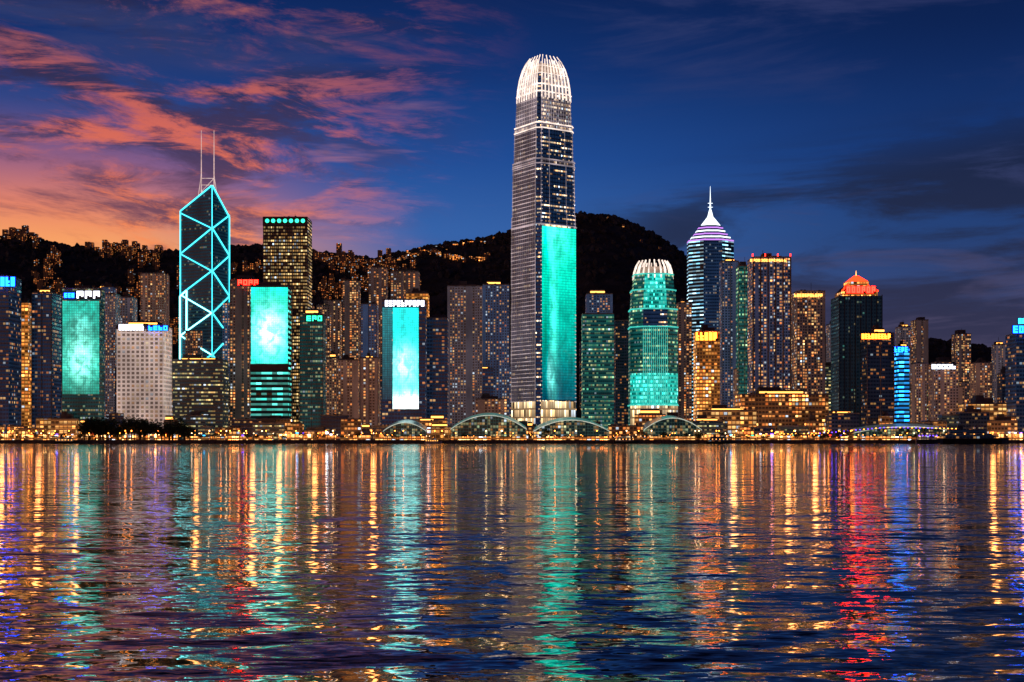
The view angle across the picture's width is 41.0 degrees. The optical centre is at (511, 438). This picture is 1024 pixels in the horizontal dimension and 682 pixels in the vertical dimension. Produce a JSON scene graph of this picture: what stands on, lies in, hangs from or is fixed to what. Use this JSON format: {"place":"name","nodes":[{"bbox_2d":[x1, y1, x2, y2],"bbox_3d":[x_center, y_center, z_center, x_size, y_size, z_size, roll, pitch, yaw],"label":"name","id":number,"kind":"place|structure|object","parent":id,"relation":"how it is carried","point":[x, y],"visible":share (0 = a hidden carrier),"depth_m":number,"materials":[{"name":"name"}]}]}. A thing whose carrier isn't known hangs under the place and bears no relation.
{"place":"outdoors","nodes":[
{"label":"outdoors","id":0,"kind":"place"},
{"bbox_2d":[0,275,20,432],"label":"office tower","id":1,"kind":"structure","parent":0,"point":[10,350],"depth_m":1362.15,"materials":[{"name":"blue glass"}]},
{"bbox_2d":[21,295,30,427],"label":"apartment tower","id":2,"kind":"structure","parent":0,"point":[25,362],"depth_m":1420.00,"materials":[{"name":"concrete"}]},
{"bbox_2d":[15,427,47,439],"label":"building","id":3,"kind":"structure","parent":0,"point":[18,431],"depth_m":1345.28,"materials":[{"name":"concrete"}]},
{"bbox_2d":[36,410,51,434],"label":"building","id":4,"kind":"structure","parent":0,"point":[41,422],"depth_m":1355.15,"materials":[{"name":"gold concrete"}]},
{"bbox_2d":[31,286,60,427],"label":"office tower","id":5,"kind":"structure","parent":0,"point":[46,348],"depth_m":1400.00,"materials":[{"name":"blue glass"}]},
{"bbox_2d":[50,410,78,434],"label":"building","id":6,"kind":"structure","parent":0,"point":[65,422],"depth_m":1350.40,"materials":[{"name":"gold concrete"}]},
{"bbox_2d":[62,286,104,423],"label":"media facade tower","id":7,"kind":"structure","parent":0,"point":[83,352],"depth_m":1369.50,"materials":[{"name":"teal glass"}]},
{"bbox_2d":[105,292,120,416],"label":"apartment tower","id":8,"kind":"structure","parent":0,"point":[112,310],"depth_m":1601.20,"materials":[{"name":"concrete"}]},
{"bbox_2d":[121,293,136,323],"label":"apartment tower","id":9,"kind":"structure","parent":0,"point":[128,307],"depth_m":1651.20,"materials":[{"name":"concrete"}]},
{"bbox_2d":[116,321,171,434],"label":"white office block","id":10,"kind":"structure","parent":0,"point":[144,369],"depth_m":1350.00,"materials":[{"name":"concrete"}]},
{"bbox_2d":[183,411,207,439],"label":"building","id":11,"kind":"structure","parent":0,"point":[196,420],"depth_m":1367.28,"materials":[{"name":"concrete"}]},
{"bbox_2d":[172,355,228,439],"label":"office block","id":12,"kind":"structure","parent":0,"point":[200,383],"depth_m":1380.00,"materials":[{"name":"glass"}]},
{"bbox_2d":[200,425,214,435],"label":"building","id":13,"kind":"structure","parent":0,"point":[204,429],"depth_m":1358.51,"materials":[{"name":"concrete"}]},
{"bbox_2d":[214,426,240,439],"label":"building","id":14,"kind":"structure","parent":0,"point":[232,430],"depth_m":1345.72,"materials":[{"name":"concrete"}]},
{"bbox_2d":[230,275,259,426],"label":"office tower","id":15,"kind":"structure","parent":0,"point":[240,345],"depth_m":1440.00,"materials":[{"name":"concrete"}]},
{"bbox_2d":[231,418,261,435],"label":"building","id":16,"kind":"structure","parent":0,"point":[245,424],"depth_m":1353.89,"materials":[{"name":"brown concrete"}]},
{"bbox_2d":[252,419,284,439],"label":"building","id":17,"kind":"structure","parent":0,"point":[271,426],"depth_m":1348.66,"materials":[{"name":"concrete"}]},
{"bbox_2d":[250,283,290,418],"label":"media facade tower","id":18,"kind":"structure","parent":0,"point":[270,366],"depth_m":1369.50,"materials":[{"name":"glass"}]},
{"bbox_2d":[263,216,311,422],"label":"office skyscraper","id":19,"kind":"structure","parent":0,"point":[287,251],"depth_m":1600.00,"materials":[{"name":"glass"}]},
{"bbox_2d":[291,422,303,433],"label":"building","id":20,"kind":"structure","parent":0,"point":[297,427],"depth_m":1369.22,"materials":[{"name":"concrete"}]},
{"bbox_2d":[300,309,325,429],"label":"office tower","id":21,"kind":"structure","parent":0,"point":[312,365],"depth_m":1400.00,"materials":[{"name":"teal glass"}]},
{"bbox_2d":[300,427,328,439],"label":"building","id":22,"kind":"structure","parent":0,"point":[313,431],"depth_m":1355.89,"materials":[{"name":"concrete"}]},
{"bbox_2d":[327,350,340,414],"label":"apartment tower","id":23,"kind":"structure","parent":0,"point":[332,383],"depth_m":1481.20,"materials":[{"name":"concrete"}]},
{"bbox_2d":[320,414,348,439],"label":"building","id":24,"kind":"structure","parent":0,"point":[330,423],"depth_m":1362.29,"materials":[{"name":"brown concrete"}]},
{"bbox_2d":[338,354,359,417],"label":"apartment tower","id":25,"kind":"structure","parent":0,"point":[348,385],"depth_m":1431.20,"materials":[{"name":"concrete"}]},
{"bbox_2d":[340,418,361,434],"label":"building","id":26,"kind":"structure","parent":0,"point":[351,426],"depth_m":1348.19,"materials":[{"name":"concrete"}]},
{"bbox_2d":[360,302,378,356],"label":"office tower","id":27,"kind":"structure","parent":0,"point":[369,327],"depth_m":1560.00,"materials":[{"name":"glass"}]},
{"bbox_2d":[360,353,379,426],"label":"apartment tower","id":28,"kind":"structure","parent":0,"point":[369,389],"depth_m":1400.00,"materials":[{"name":"concrete"}]},
{"bbox_2d":[382,298,426,424],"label":"media facade tower","id":29,"kind":"structure","parent":0,"point":[404,359],"depth_m":1369.50,"materials":[{"name":"blue glass"}]},
{"bbox_2d":[427,313,448,425],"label":"office tower","id":30,"kind":"structure","parent":0,"point":[437,364],"depth_m":1440.00,"materials":[{"name":"blue glass"}]},
{"bbox_2d":[447,281,482,425],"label":"apartment tower","id":31,"kind":"structure","parent":0,"point":[465,308],"depth_m":1501.20,"materials":[{"name":"concrete"}]},
{"bbox_2d":[475,393,506,415],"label":"office tower","id":32,"kind":"structure","parent":0,"point":[486,403],"depth_m":1477.14,"materials":[{"name":"concrete"}]},
{"bbox_2d":[0,218,990,417],"bbox_3d":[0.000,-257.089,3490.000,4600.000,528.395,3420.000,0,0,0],"label":"hills","id":33,"kind":"structure","parent":0,"point":[607,282],"depth_m":2952.09,"materials":[{"name":"plant"}]},
{"bbox_2d":[0,217,660,358],"bbox_3d":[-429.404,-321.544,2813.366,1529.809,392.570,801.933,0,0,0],"label":"hillside houses","id":34,"kind":"structure","parent":33,"relation":"on","point":[145,257],"depth_m":3048.00,"materials":[{"name":"concrete"}]},
{"bbox_2d":[0,211,990,380],"bbox_3d":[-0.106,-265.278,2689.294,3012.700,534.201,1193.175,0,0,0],"label":"hillside forest","id":35,"kind":"object","parent":33,"relation":"on","point":[169,253],"visible":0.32,"depth_m":3062.95,"materials":[{"name":"plant"}]},
{"bbox_2d":[483,281,508,415],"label":"apartment tower","id":36,"kind":"structure","parent":0,"point":[496,325],"depth_m":1540.00,"materials":[{"name":"concrete"}]},
{"bbox_2d":[0,444,1023,681],"bbox_3d":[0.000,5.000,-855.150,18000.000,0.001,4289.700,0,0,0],"label":"water","id":37,"kind":"structure","parent":0,"point":[511,562],"depth_m":54.90,"materials":[{"name":"blue liquid"}]},
{"bbox_2d":[54,436,78,443],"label":"ferry boat","id":38,"kind":"object","parent":37,"relation":"on","point":[67,440],"visible":0.97,"depth_m":1262.71,"materials":[{"name":"paint"}]},
{"bbox_2d":[0,440,1023,443],"bbox_3d":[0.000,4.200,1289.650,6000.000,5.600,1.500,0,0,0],"label":"quay wall","id":39,"kind":"structure","parent":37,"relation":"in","point":[463,441],"depth_m":1289.40,"materials":[{"name":"concrete"}]},
{"bbox_2d":[613,435,639,443],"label":"ferry boat","id":40,"kind":"object","parent":37,"relation":"on","point":[628,439],"visible":0.97,"depth_m":1259.50,"materials":[{"name":"paint"}]},
{"bbox_2d":[705,431,733,443],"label":"ferry boat","id":41,"kind":"object","parent":37,"relation":"on","point":[721,439],"visible":0.98,"depth_m":1259.30,"materials":[{"name":"paint"}]},
{"bbox_2d":[915,422,942,443],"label":"ferry boat","id":42,"kind":"object","parent":37,"relation":"on","point":[924,436],"visible":0.97,"depth_m":1222.59,"materials":[{"name":"paint"}]},
{"bbox_2d":[937,425,1008,443],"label":"ferry boat","id":43,"kind":"object","parent":37,"relation":"on","point":[974,435],"visible":0.96,"depth_m":1228.34,"materials":[{"name":"paint"}]},
{"bbox_2d":[0,0,1023,346],"label":"sky","id":44,"kind":"structure","parent":0,"point":[880,142],"materials":[{"name":"blue"}]},
{"bbox_2d":[511,54,576,425],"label":"tallest skyscraper","id":45,"kind":"structure","parent":0,"point":[543,308],"depth_m":1446.76,"materials":[{"name":"glass"}]},
{"bbox_2d":[581,312,613,428],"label":"office tower","id":46,"kind":"structure","parent":0,"point":[597,365],"depth_m":1440.00,"materials":[{"name":"glass"}]},
{"bbox_2d":[585,290,612,312],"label":"apartment tower","id":47,"kind":"structure","parent":0,"point":[600,301],"depth_m":1700.00,"materials":[{"name":"concrete"}]},
{"bbox_2d":[614,319,628,424],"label":"apartment tower","id":48,"kind":"structure","parent":0,"point":[621,327],"depth_m":1700.98,"materials":[{"name":"black glass"}]},
{"bbox_2d":[635,409,665,424],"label":"building","id":49,"kind":"structure","parent":0,"point":[643,416],"depth_m":1349.57,"materials":[{"name":"concrete"}]},
{"bbox_2d":[627,259,678,424],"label":"crowned skyscraper","id":50,"kind":"structure","parent":0,"point":[652,355],"depth_m":1453.20,"materials":[{"name":"glass"}]},
{"bbox_2d":[642,415,701,439],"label":"vaulted pier hall","id":51,"kind":"structure","parent":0,"point":[669,425],"depth_m":1314.00,"materials":[{"name":"glass"}]},
{"bbox_2d":[689,415,722,433],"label":"building","id":52,"kind":"structure","parent":0,"point":[705,424],"depth_m":1347.43,"materials":[{"name":"concrete"}]},
{"bbox_2d":[693,325,719,419],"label":"orange office tower","id":53,"kind":"structure","parent":0,"point":[706,367],"depth_m":1400.00,"materials":[{"name":"glass"}]},
{"bbox_2d":[687,189,733,419],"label":"spired skyscraper","id":54,"kind":"structure","parent":0,"point":[710,245],"depth_m":1706.60,"materials":[{"name":"glass"}]},
{"bbox_2d":[719,259,738,407],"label":"office tower","id":55,"kind":"structure","parent":0,"point":[727,298],"depth_m":1560.00,"materials":[{"name":"glass"}]},
{"bbox_2d":[738,426,753,435],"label":"building","id":56,"kind":"structure","parent":0,"point":[748,430],"depth_m":1350.12,"materials":[{"name":"concrete"}]},
{"bbox_2d":[747,253,790,393],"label":"hotel tower","id":57,"kind":"structure","parent":0,"point":[768,319],"depth_m":1441.20,"materials":[{"name":"concrete"}]},
{"bbox_2d":[777,417,807,434],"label":"building","id":58,"kind":"structure","parent":0,"point":[790,429],"depth_m":1358.65,"materials":[{"name":"concrete"}]},
{"bbox_2d":[791,290,824,393],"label":"hotel tower","id":59,"kind":"structure","parent":0,"point":[807,341],"depth_m":1431.20,"materials":[{"name":"concrete"}]},
{"bbox_2d":[804,412,818,439],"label":"building","id":60,"kind":"structure","parent":0,"point":[812,422],"depth_m":1365.82,"materials":[{"name":"concrete"}]},
{"bbox_2d":[825,362,830,412],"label":"apartment tower","id":61,"kind":"structure","parent":0,"point":[827,377],"depth_m":1490.44,"materials":[{"name":"concrete"}]},
{"bbox_2d":[826,321,830,361],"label":"apartment tower","id":62,"kind":"structure","parent":0,"point":[828,342],"depth_m":1607.46,"materials":[{"name":"concrete"}]},
{"bbox_2d":[826,411,858,435],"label":"building","id":63,"kind":"structure","parent":0,"point":[841,421],"depth_m":1350.47,"materials":[{"name":"black glass"}]},
{"bbox_2d":[831,275,882,426],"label":"stepped crown skyscraper","id":64,"kind":"structure","parent":0,"point":[856,306],"depth_m":1420.00,"materials":[{"name":"black glass"}]},
{"bbox_2d":[860,325,894,426],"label":"office tower","id":65,"kind":"structure","parent":0,"point":[877,370],"depth_m":1380.00,"materials":[{"name":"black glass"}]},
{"bbox_2d":[878,411,892,424],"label":"building","id":66,"kind":"structure","parent":0,"point":[884,418],"depth_m":1345.84,"materials":[{"name":"concrete"}]},
{"bbox_2d":[895,337,908,422],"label":"office block","id":67,"kind":"structure","parent":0,"point":[902,382],"depth_m":1385.00,"materials":[{"name":"glass"}]},
{"bbox_2d":[928,362,958,420],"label":"hotel block","id":68,"kind":"structure","parent":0,"point":[943,388],"depth_m":1430.00,"materials":[{"name":"concrete"}]},
{"bbox_2d":[938,413,957,428],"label":"building","id":69,"kind":"structure","parent":0,"point":[951,419],"depth_m":1364.00,"materials":[{"name":"concrete"}]},
{"bbox_2d":[970,358,990,398],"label":"apartment tower","id":70,"kind":"structure","parent":0,"point":[980,376],"depth_m":1651.20,"materials":[{"name":"concrete"}]},
{"bbox_2d":[958,393,1006,419],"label":"ferry terminal block","id":71,"kind":"structure","parent":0,"point":[981,402],"depth_m":1390.00,"materials":[{"name":"gold concrete"}]},
{"bbox_2d":[991,337,1004,402],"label":"apartment tower","id":72,"kind":"structure","parent":0,"point":[998,354],"depth_m":1751.57,"materials":[{"name":"concrete"}]},
{"bbox_2d":[997,366,1004,402],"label":"apartment tower","id":73,"kind":"structure","parent":0,"point":[1001,387],"depth_m":1589.13,"materials":[{"name":"blue glass"}]},
{"bbox_2d":[987,414,1017,435],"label":"building","id":74,"kind":"structure","parent":0,"point":[1000,423],"depth_m":1348.21,"materials":[{"name":"concrete"}]},
{"label":"ground","id":75,"kind":"structure","parent":0,"visible":0},
{"bbox_2d":[98,415,118,439],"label":"tree","id":76,"kind":"object","parent":75,"relation":"on","point":[110,421],"visible":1,"depth_m":1301.68,"materials":[{"name":"black plant"}]},
{"bbox_2d":[141,270,168,324],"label":"apartment tower","id":77,"kind":"structure","parent":75,"relation":"on","point":[155,296],"depth_m":1701.20,"materials":[{"name":"concrete"}]},
{"bbox_2d":[185,329,202,356],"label":"apartment tower","id":78,"kind":"structure","parent":75,"relation":"on","point":[193,341],"depth_m":1655.69,"materials":[{"name":"concrete"}]},
{"bbox_2d":[179,130,229,358],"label":"triangulated glass skyscraper","id":79,"kind":"structure","parent":75,"relation":"on","point":[204,255],"depth_m":1661.16,"materials":[{"name":"grey"}]},
{"bbox_2d":[222,301,229,382],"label":"apartment tower","id":80,"kind":"structure","parent":75,"relation":"on","point":[226,331],"depth_m":1672.49,"materials":[{"name":"concrete"}]},
{"bbox_2d":[260,415,291,433],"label":"building","id":81,"kind":"structure","parent":75,"relation":"on","point":[286,421],"depth_m":1365.13,"materials":[{"name":"concrete"}]},
{"bbox_2d":[278,432,311,439],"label":"shopping arcade","id":82,"kind":"object","parent":75,"relation":"on","point":[296,436],"visible":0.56,"depth_m":1338.22,"materials":[{"name":"concrete"}]},
{"bbox_2d":[317,304,330,414],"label":"apartment tower","id":83,"kind":"structure","parent":75,"relation":"on","point":[325,309],"depth_m":1795.30,"materials":[{"name":"concrete"}]},
{"bbox_2d":[324,299,341,358],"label":"apartment tower","id":84,"kind":"structure","parent":75,"relation":"on","point":[336,326],"depth_m":1807.06,"materials":[{"name":"concrete"}]},
{"bbox_2d":[343,273,360,359],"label":"apartment tower","id":85,"kind":"structure","parent":75,"relation":"on","point":[351,313],"depth_m":1801.20,"materials":[{"name":"concrete"}]},
{"bbox_2d":[369,264,387,313],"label":"apartment tower","id":86,"kind":"structure","parent":75,"relation":"on","point":[378,283],"depth_m":1951.20,"materials":[{"name":"concrete"}]},
{"bbox_2d":[379,314,381,373],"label":"apartment tower","id":87,"kind":"structure","parent":75,"relation":"on","point":[380,336],"depth_m":1915.90,"materials":[{"name":"concrete"}]},
{"bbox_2d":[383,420,426,439],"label":"vaulted pier hall","id":88,"kind":"structure","parent":75,"relation":"on","point":[413,429],"depth_m":1316.00,"materials":[{"name":"glass"}]},
{"bbox_2d":[391,269,419,298],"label":"apartment tower","id":89,"kind":"structure","parent":75,"relation":"on","point":[404,282],"depth_m":1801.20,"materials":[{"name":"concrete"}]},
{"bbox_2d":[406,288,428,316],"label":"office tower","id":90,"kind":"structure","parent":75,"relation":"on","point":[416,293],"depth_m":1550.00,"materials":[{"name":"concrete"}]},
{"bbox_2d":[427,423,452,439],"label":"pier office","id":91,"kind":"structure","parent":75,"relation":"on","point":[439,427],"depth_m":1330.00,"materials":[{"name":"gold concrete"}]},
{"bbox_2d":[482,366,493,395],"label":"apartment tower","id":92,"kind":"structure","parent":75,"relation":"on","point":[487,379],"depth_m":1517.12,"materials":[{"name":"blue glass"}]},
{"bbox_2d":[450,413,526,439],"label":"vaulted pier hall","id":93,"kind":"structure","parent":75,"relation":"on","point":[475,427],"depth_m":1312.00,"materials":[{"name":"glass"}]},
{"bbox_2d":[533,417,609,439],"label":"vaulted pier hall","id":94,"kind":"structure","parent":75,"relation":"on","point":[574,428],"depth_m":1312.00,"materials":[{"name":"glass"}]},
{"bbox_2d":[579,341,580,409],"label":"apartment tower","id":95,"kind":"structure","parent":75,"relation":"on","point":[580,374],"depth_m":1981.13,"materials":[{"name":"grey glass"}]},
{"bbox_2d":[608,424,643,439],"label":"pier office","id":96,"kind":"structure","parent":75,"relation":"on","point":[634,432],"depth_m":1330.00,"materials":[{"name":"concrete"}]},
{"bbox_2d":[676,299,691,420],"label":"apartment tower","id":97,"kind":"structure","parent":75,"relation":"on","point":[684,316],"depth_m":1701.20,"materials":[{"name":"concrete"}]},
{"bbox_2d":[697,399,756,435],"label":"waterfront podium","id":98,"kind":"object","parent":75,"relation":"on","point":[735,418],"visible":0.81,"depth_m":1375.00,"materials":[{"name":"gold concrete"}]},
{"bbox_2d":[733,368,737,407],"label":"apartment tower","id":99,"kind":"structure","parent":75,"relation":"on","point":[735,381],"depth_m":1510.57,"materials":[{"name":"concrete"}]},
{"bbox_2d":[736,262,746,393],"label":"office tower","id":100,"kind":"structure","parent":75,"relation":"on","point":[741,316],"depth_m":1500.00,"materials":[{"name":"concrete"}]},
{"bbox_2d":[753,425,775,439],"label":"building","id":101,"kind":"structure","parent":75,"relation":"on","point":[761,430],"depth_m":1345.91,"materials":[{"name":"glass"}]},
{"bbox_2d":[735,387,828,435],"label":"waterfront podium","id":102,"kind":"object","parent":75,"relation":"on","point":[774,406],"visible":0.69,"depth_m":1390.00,"materials":[{"name":"concrete"}]},
{"bbox_2d":[779,427,956,439],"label":"footbridge","id":103,"kind":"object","parent":75,"relation":"on","point":[875,428],"visible":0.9,"depth_m":1308.55,"materials":[{"name":"grey metal"}]},
{"bbox_2d":[849,423,949,439],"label":"vaulted pier hall","id":104,"kind":"structure","parent":75,"relation":"on","point":[889,433],"depth_m":1316.00,"materials":[{"name":"concrete"}]},
{"bbox_2d":[895,322,910,381],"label":"apartment tower","id":105,"kind":"structure","parent":75,"relation":"on","point":[902,329],"depth_m":1801.20,"materials":[{"name":"concrete"}]},
{"bbox_2d":[911,362,926,421],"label":"apartment tower","id":106,"kind":"structure","parent":75,"relation":"on","point":[918,391],"depth_m":1451.20,"materials":[{"name":"concrete"}]},
{"bbox_2d":[911,317,928,379],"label":"apartment tower","id":107,"kind":"structure","parent":75,"relation":"on","point":[919,339],"depth_m":1801.20,"materials":[{"name":"concrete"}]},
{"bbox_2d":[951,328,970,402],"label":"apartment tower","id":108,"kind":"structure","parent":75,"relation":"on","point":[961,347],"depth_m":1901.20,"materials":[{"name":"concrete"}]},
{"bbox_2d":[956,406,989,432],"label":"building","id":109,"kind":"structure","parent":75,"relation":"on","point":[969,417],"depth_m":1359.09,"materials":[{"name":"black glass"}]},
{"bbox_2d":[998,432,1023,439],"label":"shopping arcade","id":110,"kind":"object","parent":75,"relation":"on","point":[1018,436],"visible":0.64,"depth_m":1338.26,"materials":[{"name":"concrete"}]},
{"bbox_2d":[1005,318,1023,439],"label":"office tower","id":111,"kind":"structure","parent":75,"relation":"on","point":[1014,370],"depth_m":1371.73,"materials":[{"name":"blue glass"}]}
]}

